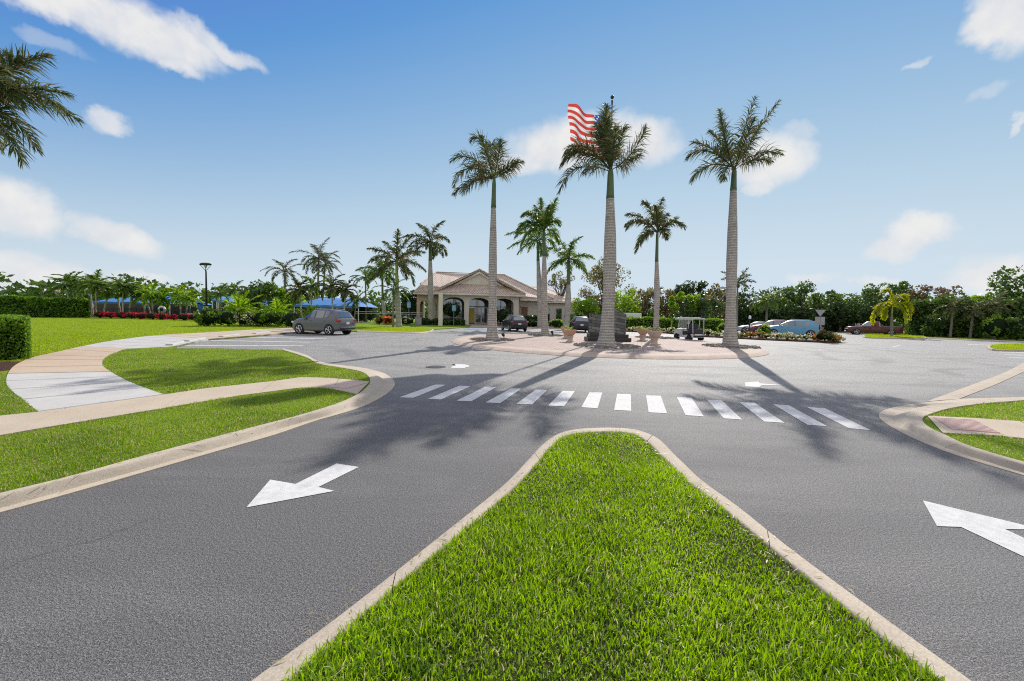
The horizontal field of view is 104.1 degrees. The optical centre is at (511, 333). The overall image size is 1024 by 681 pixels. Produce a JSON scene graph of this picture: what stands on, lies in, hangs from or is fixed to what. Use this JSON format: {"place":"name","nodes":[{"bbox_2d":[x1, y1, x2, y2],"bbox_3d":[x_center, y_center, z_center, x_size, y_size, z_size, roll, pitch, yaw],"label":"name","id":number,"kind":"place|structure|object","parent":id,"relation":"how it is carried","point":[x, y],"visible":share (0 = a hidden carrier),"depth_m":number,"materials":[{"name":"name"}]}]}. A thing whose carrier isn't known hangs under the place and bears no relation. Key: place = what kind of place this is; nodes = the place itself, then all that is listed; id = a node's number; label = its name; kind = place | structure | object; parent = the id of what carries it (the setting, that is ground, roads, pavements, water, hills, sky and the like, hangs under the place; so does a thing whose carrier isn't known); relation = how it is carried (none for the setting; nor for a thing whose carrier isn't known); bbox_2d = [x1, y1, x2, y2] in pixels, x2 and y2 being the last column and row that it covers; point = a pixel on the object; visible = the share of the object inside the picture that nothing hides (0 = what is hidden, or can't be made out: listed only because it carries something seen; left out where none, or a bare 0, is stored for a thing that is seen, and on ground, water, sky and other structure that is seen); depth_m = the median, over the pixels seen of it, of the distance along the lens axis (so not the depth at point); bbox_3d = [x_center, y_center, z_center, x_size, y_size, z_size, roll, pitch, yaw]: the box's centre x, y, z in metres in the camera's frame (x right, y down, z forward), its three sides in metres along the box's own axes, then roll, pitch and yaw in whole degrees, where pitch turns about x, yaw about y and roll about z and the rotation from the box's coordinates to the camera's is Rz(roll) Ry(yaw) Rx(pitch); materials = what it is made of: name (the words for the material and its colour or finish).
{"place":"outdoors","nodes":[
{"label":"outdoors","id":0,"kind":"place"},
{"bbox_2d":[8,346,128,372],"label":"path","id":1,"kind":"structure","parent":0,"point":[61,361],"depth_m":11.56,"materials":[{"name":"concrete"}]},
{"bbox_2d":[6,372,163,411],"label":"path","id":2,"kind":"structure","parent":0,"point":[40,383],"depth_m":7.88,"materials":[{"name":"white concrete"}]},
{"bbox_2d":[84,335,207,348],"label":"path","id":3,"kind":"structure","parent":0,"point":[147,342],"depth_m":18.41,"materials":[{"name":"white concrete"}]},
{"bbox_2d":[0,377,369,435],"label":"pavement","id":4,"kind":"structure","parent":0,"point":[18,423],"depth_m":6.77,"materials":[{"name":"concrete"}]},
{"bbox_2d":[1,317,373,361],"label":"grass","id":5,"kind":"structure","parent":0,"point":[38,350],"depth_m":28.23,"materials":[{"name":"green plant"}]},
{"bbox_2d":[0,315,471,492],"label":"lawn","id":6,"kind":"structure","parent":0,"point":[362,323],"depth_m":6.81,"materials":[{"name":"green plant"}]},
{"bbox_2d":[0,314,32,359],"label":"hedge","id":7,"kind":"object","parent":6,"relation":"on","point":[14,328],"visible":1,"depth_m":11.90,"materials":[{"name":"green plant"}]},
{"bbox_2d":[0,372,37,415],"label":"grass","id":8,"kind":"structure","parent":6,"relation":"on","point":[17,403],"depth_m":6.63,"materials":[{"name":"green plant"}]},
{"bbox_2d":[0,43,86,169],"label":"royal palm","id":9,"kind":"object","parent":6,"relation":"on","point":[13,92],"visible":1,"depth_m":13.46,"materials":[{"name":"green plant"}]},
{"bbox_2d":[0,294,90,317],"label":"hedge","id":10,"kind":"object","parent":6,"relation":"on","point":[48,307],"visible":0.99,"depth_m":51.67,"materials":[{"name":"green plant"}]},
{"bbox_2d":[43,271,81,296],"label":"palm tree","id":11,"kind":"object","parent":6,"relation":"on","point":[65,281],"visible":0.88,"depth_m":60.40,"materials":[{"name":"green plant"}]},
{"bbox_2d":[69,269,116,316],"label":"palm tree","id":12,"kind":"object","parent":6,"relation":"on","point":[94,284],"visible":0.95,"depth_m":56.39,"materials":[{"name":"green plant"}]},
{"bbox_2d":[101,276,141,311],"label":"palm tree","id":13,"kind":"object","parent":6,"relation":"on","point":[122,286],"visible":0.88,"depth_m":56.50,"materials":[{"name":"green plant"}]},
{"bbox_2d":[81,300,188,314],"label":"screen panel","id":14,"kind":"object","parent":6,"relation":"on","point":[114,306],"visible":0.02,"depth_m":71.87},
{"bbox_2d":[132,281,166,312],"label":"palm tree","id":15,"kind":"object","parent":6,"relation":"on","point":[151,292],"visible":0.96,"depth_m":56.63,"materials":[{"name":"green plant"}]},
{"bbox_2d":[193,306,221,325],"bbox_3d":[-27.759,-1.614,36.367,2.155,1.928,1.762,0,3,-16],"label":"bush","id":16,"kind":"object","parent":6,"relation":"on","point":[208,316],"visible":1,"depth_m":36.08,"materials":[{"name":"green plant"}]},
{"bbox_2d":[215,290,265,325],"bbox_3d":[-26.719,-2.556,39.376,4.373,3.661,4.260,1,3,0],"label":"palm clump","id":17,"kind":"object","parent":6,"relation":"on","point":[240,306],"visible":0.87,"depth_m":39.00,"materials":[{"name":"green plant"}]},
{"bbox_2d":[239,279,285,309],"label":"tree","id":18,"kind":"object","parent":6,"relation":"on","point":[268,288],"visible":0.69,"depth_m":53.18,"materials":[{"name":"green plant"}]},
{"bbox_2d":[260,259,303,288],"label":"palm tree","id":19,"kind":"object","parent":6,"relation":"on","point":[285,273],"visible":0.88,"depth_m":65.35,"materials":[{"name":"green plant"}]},
{"bbox_2d":[282,278,315,315],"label":"palm tree","id":20,"kind":"object","parent":6,"relation":"on","point":[294,291],"visible":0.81,"depth_m":47.56,"materials":[{"name":"green plant"}]},
{"bbox_2d":[293,269,327,306],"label":"palm tree","id":21,"kind":"object","parent":6,"relation":"on","point":[317,291],"visible":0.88,"depth_m":47.45,"materials":[{"name":"green plant"}]},
{"bbox_2d":[289,237,342,309],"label":"palm tree","id":22,"kind":"object","parent":6,"relation":"on","point":[315,260],"visible":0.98,"depth_m":65.25,"materials":[{"name":"green plant"}]},
{"bbox_2d":[310,274,345,309],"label":"palm tree","id":23,"kind":"object","parent":6,"relation":"on","point":[330,281],"visible":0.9,"depth_m":47.64,"materials":[{"name":"green plant"}]},
{"bbox_2d":[293,298,377,322],"bbox_3d":[-26.019,-3.518,59.921,9.300,3.783,8.010,1,3,0],"label":"shade canopy","id":24,"kind":"object","parent":6,"relation":"on","point":[337,303],"visible":0.59,"depth_m":57.01,"materials":[{"name":"fabric"}]},
{"bbox_2d":[328,275,359,310],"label":"palm tree","id":25,"kind":"object","parent":6,"relation":"on","point":[348,293],"visible":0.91,"depth_m":47.70,"materials":[{"name":"green plant"}]},
{"bbox_2d":[355,254,398,323],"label":"royal palm","id":26,"kind":"object","parent":6,"relation":"on","point":[386,273],"visible":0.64,"depth_m":55.64,"materials":[{"name":"green plant"}]},
{"bbox_2d":[371,278,411,326],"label":"palm tree","id":27,"kind":"object","parent":6,"relation":"on","point":[393,292],"visible":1,"depth_m":43.83,"materials":[{"name":"green plant"}]},
{"bbox_2d":[367,228,426,326],"bbox_3d":[-12.744,-6.018,45.452,7.187,10.606,6.948,1,3,0],"label":"royal palm","id":28,"kind":"object","parent":6,"relation":"on","point":[401,263],"visible":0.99,"depth_m":44.53,"materials":[{"name":"green plant"}]},
{"bbox_2d":[400,289,422,317],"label":"tree","id":29,"kind":"object","parent":6,"relation":"on","point":[405,300],"visible":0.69,"depth_m":59.29,"materials":[{"name":"green plant"}]},
{"bbox_2d":[402,220,449,320],"bbox_3d":[-11.656,-8.219,53.816,6.389,14.211,6.822,0,3,-29],"label":"royal palm","id":30,"kind":"object","parent":6,"relation":"on","point":[432,246],"visible":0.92,"depth_m":53.36,"materials":[{"name":"green plant"}]},
{"bbox_2d":[155,328,340,340],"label":"path","id":31,"kind":"structure","parent":0,"point":[247,333],"depth_m":26.58,"materials":[{"name":"concrete"}]},
{"bbox_2d":[0,327,1023,680],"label":"road","id":32,"kind":"structure","parent":0,"point":[196,569],"depth_m":3.74,"materials":[{"name":"grey asphalt"}]},
{"bbox_2d":[0,348,394,512],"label":"kerb","id":33,"kind":"structure","parent":32,"relation":"on","point":[384,385],"depth_m":4.67,"materials":[{"name":"concrete"}]},
{"bbox_2d":[102,347,369,393],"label":"grass","id":34,"kind":"structure","parent":32,"relation":"on","point":[150,374],"depth_m":11.00,"materials":[{"name":"green plant"}]},
{"bbox_2d":[247,464,357,506],"bbox_3d":[-2.085,1.503,4.098,1.022,0.001,0.746,0,3,-30],"label":"lane arrow","id":35,"kind":"object","parent":32,"relation":"on","point":[271,491],"visible":1,"depth_m":3.93,"materials":[{"name":"paint"}]},
{"bbox_2d":[291,308,356,334],"bbox_3d":[-14.034,-0.918,29.755,4.500,1.948,2.220,2,3,18],"label":"parked car","id":36,"kind":"object","parent":32,"relation":"on","point":[328,321],"visible":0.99,"depth_m":28.86,"materials":[{"name":"grey metal"}]},
{"bbox_2d":[357,326,429,331],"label":"grass","id":37,"kind":"structure","parent":32,"relation":"on","point":[404,329],"depth_m":37.98,"materials":[{"name":"green plant"}]},
{"bbox_2d":[501,315,527,331],"bbox_3d":[0.183,-1.185,42.929,2.190,1.783,4.600,0,3,-16],"label":"parked car","id":38,"kind":"object","parent":32,"relation":"on","point":[516,322],"visible":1,"depth_m":41.00,"materials":[{"name":"grey metal"}]},
{"bbox_2d":[528,325,671,330],"bbox_3d":[16.041,-1.785,78.368,48.000,0.120,63.245,1,3,0],"label":"planting bed","id":39,"kind":"object","parent":32,"relation":"on","point":[549,326],"visible":0.16,"depth_m":56.36,"materials":[{"name":"plant"}]},
{"bbox_2d":[504,224,555,327],"bbox_3d":[2.396,-7.971,51.884,6.876,14.476,7.526,1,3,0],"label":"royal palm","id":40,"kind":"object","parent":39,"relation":"on","point":[537,236],"visible":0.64,"depth_m":51.52,"materials":[{"name":"green plant"}]},
{"bbox_2d":[547,271,575,295],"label":"tree","id":41,"kind":"object","parent":39,"relation":"on","point":[561,285],"visible":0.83,"depth_m":69.33,"materials":[{"name":"green plant"}]},
{"bbox_2d":[546,236,595,327],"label":"royal palm","id":42,"kind":"object","parent":39,"relation":"on","point":[567,253],"visible":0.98,"depth_m":49.50,"materials":[{"name":"green plant"}]},
{"bbox_2d":[571,296,599,314],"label":"tree","id":43,"kind":"object","parent":39,"relation":"on","point":[587,307],"visible":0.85,"depth_m":61.33,"materials":[{"name":"green plant"}]},
{"bbox_2d":[577,256,636,311],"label":"tree","id":44,"kind":"object","parent":39,"relation":"on","point":[597,276],"visible":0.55,"depth_m":69.13,"materials":[{"name":"green plant"}]},
{"bbox_2d":[614,288,640,312],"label":"tree","id":45,"kind":"object","parent":39,"relation":"on","point":[628,306],"visible":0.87,"depth_m":63.26,"materials":[{"name":"green plant"}]},
{"bbox_2d":[625,287,653,316],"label":"tree","id":46,"kind":"object","parent":39,"relation":"on","point":[645,299],"visible":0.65,"depth_m":66.57,"materials":[{"name":"green plant"}]},
{"bbox_2d":[626,316,671,328],"bbox_3d":[18.069,-1.489,53.661,6.417,1.887,2.182,1,3,0],"label":"hedge","id":47,"kind":"object","parent":39,"relation":"on","point":[647,322],"visible":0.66,"depth_m":53.04,"materials":[{"name":"green plant"}]},
{"bbox_2d":[652,287,679,317],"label":"tree","id":48,"kind":"object","parent":39,"relation":"on","point":[664,309],"visible":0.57,"depth_m":69.12,"materials":[{"name":"green plant"}]},
{"bbox_2d":[668,291,701,315],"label":"tree","id":49,"kind":"object","parent":39,"relation":"on","point":[679,296],"visible":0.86,"depth_m":59.73,"materials":[{"name":"green plant"}]},
{"bbox_2d":[672,316,723,332],"bbox_3d":[23.670,-1.272,51.083,6.090,1.940,2.117,3,3,32],"label":"hedge","id":50,"kind":"object","parent":39,"relation":"on","point":[712,324],"visible":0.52,"depth_m":50.16,"materials":[{"name":"green plant"}]},
{"bbox_2d":[452,334,768,359],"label":"kerb","id":51,"kind":"structure","parent":32,"relation":"on","point":[466,342],"depth_m":17.89,"materials":[{"name":"beige concrete"}]},
{"bbox_2d":[252,428,970,680],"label":"kerb","id":52,"kind":"structure","parent":32,"relation":"on","point":[880,625],"depth_m":2.46,"materials":[{"name":"concrete"}]},
{"bbox_2d":[282,430,944,680],"bbox_3d":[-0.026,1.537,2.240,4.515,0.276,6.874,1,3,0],"label":"grass","id":53,"kind":"structure","parent":32,"relation":"on","point":[519,546],"depth_m":2.27,"materials":[{"name":"green plant"}]},
{"bbox_2d":[401,385,869,429],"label":"crosswalk","id":54,"kind":"structure","parent":32,"relation":"on","point":[655,404],"depth_m":8.03,"materials":[{"name":"paint"}]},
{"bbox_2d":[674,317,705,339],"bbox_3d":[13.762,-0.387,30.951,1.184,1.824,2.457,1,3,-14],"label":"golf cart","id":55,"kind":"object","parent":32,"relation":"on","point":[691,331],"visible":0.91,"depth_m":30.46,"materials":[{"name":"white plastic"}]},
{"bbox_2d":[679,297,723,318],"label":"tree","id":56,"kind":"object","parent":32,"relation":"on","point":[707,307],"visible":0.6,"depth_m":58.93,"materials":[{"name":"green plant"}]},
{"bbox_2d":[700,283,738,317],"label":"tree","id":57,"kind":"object","parent":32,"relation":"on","point":[720,294],"visible":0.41,"depth_m":65.23,"materials":[{"name":"green plant"}]},
{"bbox_2d":[626,331,840,342],"bbox_3d":[19.492,0.177,39.737,4.994,0.120,20.212,-1,3,-36],"label":"flower bed","id":58,"kind":"object","parent":32,"relation":"on","point":[792,340],"visible":0.63,"depth_m":33.97,"materials":[{"name":"plant"}]},
{"bbox_2d":[736,285,772,320],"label":"tree","id":59,"kind":"object","parent":32,"relation":"on","point":[743,300],"visible":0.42,"depth_m":63.29,"materials":[{"name":"green plant"}]},
{"bbox_2d":[750,291,792,320],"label":"palm tree","id":60,"kind":"object","parent":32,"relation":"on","point":[766,302],"visible":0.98,"depth_m":57.40,"materials":[{"name":"green plant"}]},
{"bbox_2d":[761,286,796,312],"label":"tree","id":61,"kind":"object","parent":32,"relation":"on","point":[782,302],"visible":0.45,"depth_m":64.91,"materials":[{"name":"green plant"}]},
{"bbox_2d":[767,319,823,335],"bbox_3d":[29.974,-0.624,42.990,5.400,1.907,2.290,3,3,27],"label":"parked car","id":62,"kind":"object","parent":32,"relation":"on","point":[801,327],"visible":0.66,"depth_m":42.00,"materials":[{"name":"blue metal"}]},
{"bbox_2d":[785,279,822,319],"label":"tree","id":63,"kind":"object","parent":32,"relation":"on","point":[802,294],"visible":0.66,"depth_m":65.32,"materials":[{"name":"green plant"}]},
{"bbox_2d":[824,299,858,331],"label":"tree","id":64,"kind":"object","parent":32,"relation":"on","point":[840,318],"visible":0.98,"depth_m":63.42,"materials":[{"name":"green plant"}]},
{"bbox_2d":[844,321,903,334],"bbox_3d":[48.711,-0.777,53.977,5.800,1.933,2.340,3,3,34],"label":"pickup truck","id":65,"kind":"object","parent":32,"relation":"on","point":[868,327],"visible":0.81,"depth_m":53.30,"materials":[{"name":"brown metal"}]},
{"bbox_2d":[878,397,1023,475],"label":"kerb","id":66,"kind":"structure","parent":32,"relation":"on","point":[907,420],"depth_m":6.34,"materials":[{"name":"concrete"}]},
{"bbox_2d":[923,501,1023,555],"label":"lane arrow","id":67,"kind":"object","parent":32,"relation":"on","point":[992,529],"visible":1,"depth_m":3.49,"materials":[{"name":"paint"}]},
{"bbox_2d":[926,363,1023,401],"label":"kerb","id":68,"kind":"structure","parent":32,"relation":"on","point":[981,385],"depth_m":11.31,"materials":[{"name":"concrete"}]},
{"bbox_2d":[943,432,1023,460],"bbox_3d":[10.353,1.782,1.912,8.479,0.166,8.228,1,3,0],"label":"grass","id":69,"kind":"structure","parent":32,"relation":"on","point":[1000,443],"depth_m":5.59,"materials":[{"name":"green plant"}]},
{"bbox_2d":[0,0,1023,317],"label":"sky","id":70,"kind":"structure","parent":0,"point":[236,137],"materials":[{"name":"blue"}]},
{"bbox_2d":[468,334,746,353],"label":"island paving","id":71,"kind":"structure","parent":0,"point":[675,346],"depth_m":22.19,"materials":[{"name":"white concrete"}]},
{"bbox_2d":[449,129,524,338],"bbox_3d":[-1.808,-6.031,24.930,4.344,12.982,4.362,-1,4,-40],"label":"royal palm","id":72,"kind":"object","parent":71,"relation":"on","point":[492,330],"visible":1,"depth_m":24.52,"materials":[{"name":"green plant"}]},
{"bbox_2d":[514,197,561,334],"bbox_3d":[2.042,-5.345,31.384,3.695,11.177,3.395,2,3,6],"label":"royal palm","id":73,"kind":"object","parent":71,"relation":"on","point":[544,218],"visible":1,"depth_m":31.25,"materials":[{"name":"green plant"}]},
{"bbox_2d":[554,102,651,345],"bbox_3d":[4.711,-5.780,21.178,4.550,13.133,4.702,3,3,36],"label":"royal palm","id":74,"kind":"object","parent":71,"relation":"on","point":[609,150],"visible":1,"depth_m":21.14,"materials":[{"name":"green plant"}]},
{"bbox_2d":[573,342,640,348],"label":"pebbles","id":75,"kind":"object","parent":71,"relation":"on","point":[616,346],"visible":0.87,"depth_m":20.88,"materials":[{"name":"grey gravel"}]},
{"bbox_2d":[584,310,631,341],"bbox_3d":[6.276,-0.604,26.175,2.850,2.140,1.100,1,3,-3],"label":"monument","id":76,"kind":"object","parent":71,"relation":"on","point":[621,335],"visible":0.76,"depth_m":26.04,"materials":[{"name":"black stone"}]},
{"bbox_2d":[610,95,613,117],"bbox_3d":[7.036,-8.125,28.262,0.662,16.992,0.476,2,3,21],"label":"flagpole","id":77,"kind":"object","parent":71,"relation":"on","point":[612,97],"visible":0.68,"depth_m":27.80,"materials":[{"name":"grey metal"}]},
{"bbox_2d":[568,104,612,156],"bbox_3d":[5.390,-14.011,27.708,3.286,3.603,0.500,0,3,-14],"label":"flag","id":78,"kind":"object","parent":77,"relation":"attached to","point":[580,121],"visible":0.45,"depth_m":27.47,"materials":[{"name":"fabric"}]},
{"bbox_2d":[624,197,686,337],"bbox_3d":[10.890,-5.325,31.377,4.871,11.477,3.789,1,3,0],"label":"royal palm","id":79,"kind":"object","parent":71,"relation":"on","point":[658,215],"visible":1,"depth_m":31.16,"materials":[{"name":"green plant"}]},
{"bbox_2d":[684,94,785,345],"bbox_3d":[12.307,-6.112,22.817,5.236,13.966,3.971,-1,3,-33],"label":"royal palm","id":80,"kind":"object","parent":71,"relation":"on","point":[728,154],"visible":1,"depth_m":22.82,"materials":[{"name":"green plant"}]},
{"bbox_2d":[862,330,1023,339],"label":"verge","id":81,"kind":"structure","parent":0,"point":[931,336],"depth_m":50.52,"materials":[{"name":"green plant"}]},
{"bbox_2d":[738,306,857,331],"bbox_3d":[46.306,-2.525,64.794,23.528,4.050,3.752,1,3,-10],"label":"hedge","id":82,"kind":"object","parent":81,"relation":"on","point":[744,314],"visible":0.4,"depth_m":63.54,"materials":[{"name":"green plant"}]},
{"bbox_2d":[805,290,847,310],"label":"tree","id":83,"kind":"object","parent":81,"relation":"on","point":[832,295],"visible":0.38,"depth_m":66.65,"materials":[{"name":"green plant"}]},
{"bbox_2d":[841,287,885,322],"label":"tree","id":84,"kind":"object","parent":81,"relation":"on","point":[870,294],"visible":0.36,"depth_m":64.84,"materials":[{"name":"green plant"}]},
{"bbox_2d":[850,296,900,325],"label":"tree","id":85,"kind":"object","parent":81,"relation":"on","point":[865,313],"visible":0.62,"depth_m":61.35,"materials":[{"name":"green plant"}]},
{"bbox_2d":[861,280,916,320],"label":"tree","id":86,"kind":"object","parent":81,"relation":"on","point":[903,286],"visible":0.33,"depth_m":65.18,"materials":[{"name":"green plant"}]},
{"bbox_2d":[920,314,945,336],"bbox_3d":[50.991,-1.041,48.394,2.402,2.923,2.291,1,3,0],"label":"bush","id":87,"kind":"object","parent":81,"relation":"on","point":[933,326],"visible":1,"depth_m":48.07,"materials":[{"name":"green plant"}]},
{"bbox_2d":[903,284,970,300],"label":"tree","id":88,"kind":"object","parent":81,"relation":"on","point":[940,290],"visible":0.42,"depth_m":59.40,"materials":[{"name":"green plant"}]},
{"bbox_2d":[933,295,972,337],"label":"palm tree","id":89,"kind":"object","parent":81,"relation":"on","point":[952,309],"visible":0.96,"depth_m":46.87,"materials":[{"name":"green plant"}]},
{"bbox_2d":[903,295,1023,338],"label":"hedge","id":90,"kind":"object","parent":81,"relation":"on","point":[923,309],"visible":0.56,"depth_m":49.55,"materials":[{"name":"green plant"}]},
{"bbox_2d":[954,300,993,337],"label":"palm tree","id":91,"kind":"object","parent":81,"relation":"on","point":[972,312],"visible":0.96,"depth_m":45.84,"materials":[{"name":"green plant"}]},
{"bbox_2d":[972,290,1019,338],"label":"palm tree","id":92,"kind":"object","parent":81,"relation":"on","point":[996,304],"visible":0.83,"depth_m":45.76,"materials":[{"name":"green plant"}]},
{"bbox_2d":[981,314,1013,339],"bbox_3d":[53.537,-0.753,43.921,2.887,2.893,2.848,1,3,0],"label":"bush","id":93,"kind":"object","parent":81,"relation":"on","point":[996,327],"visible":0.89,"depth_m":43.62,"materials":[{"name":"green plant"}]},
{"bbox_2d":[985,265,1023,299],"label":"tree","id":94,"kind":"object","parent":81,"relation":"on","point":[1005,283],"visible":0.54,"depth_m":50.46,"materials":[{"name":"green plant"}]},
{"bbox_2d":[1005,315,1023,339],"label":"bush","id":95,"kind":"object","parent":81,"relation":"on","point":[1015,327],"visible":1,"depth_m":42.52,"materials":[{"name":"green plant"}]},
{"bbox_2d":[922,400,1023,459],"bbox_3d":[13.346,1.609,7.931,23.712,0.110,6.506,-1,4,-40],"label":"lawn","id":96,"kind":"structure","parent":0,"point":[928,421],"depth_m":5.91,"materials":[{"name":"green plant"}]},
{"bbox_2d":[927,416,1023,438],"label":"pavement","id":97,"kind":"structure","parent":0,"point":[1011,428],"depth_m":6.37,"materials":[{"name":"concrete"}]},
{"bbox_2d":[933,417,1000,433],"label":"tactile paving","id":98,"kind":"structure","parent":97,"relation":"on","point":[964,424],"depth_m":6.46,"materials":[{"name":"concrete"}]},
{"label":"lawn","id":99,"kind":"structure","parent":0,"visible":0},
{"bbox_2d":[870,287,913,335],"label":"palm tree","id":100,"kind":"object","parent":99,"relation":"on","point":[878,307],"visible":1,"depth_m":46.93,"materials":[{"name":"yellow plant"}]},
{"label":"ground","id":101,"kind":"structure","parent":0,"visible":0},
{"bbox_2d":[413,268,574,325],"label":"clubhouse","id":102,"kind":"structure","parent":101,"relation":"on","point":[469,292],"depth_m":59.83,"materials":[{"name":"paint"}]},
{"bbox_2d":[444,297,510,323],"bbox_3d":[-5.262,-3.536,60.414,10.400,4.100,0.125,1,3,-10],"label":"window","id":103,"kind":"structure","parent":102,"relation":"in","point":[476,302],"depth_m":60.42,"materials":[{"name":"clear glass"}]},
{"bbox_2d":[0,272,1015,329],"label":"trees","id":104,"kind":"object","parent":101,"relation":"on","point":[30,291],"visible":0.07,"depth_m":88.20,"materials":[{"name":"green plant"}]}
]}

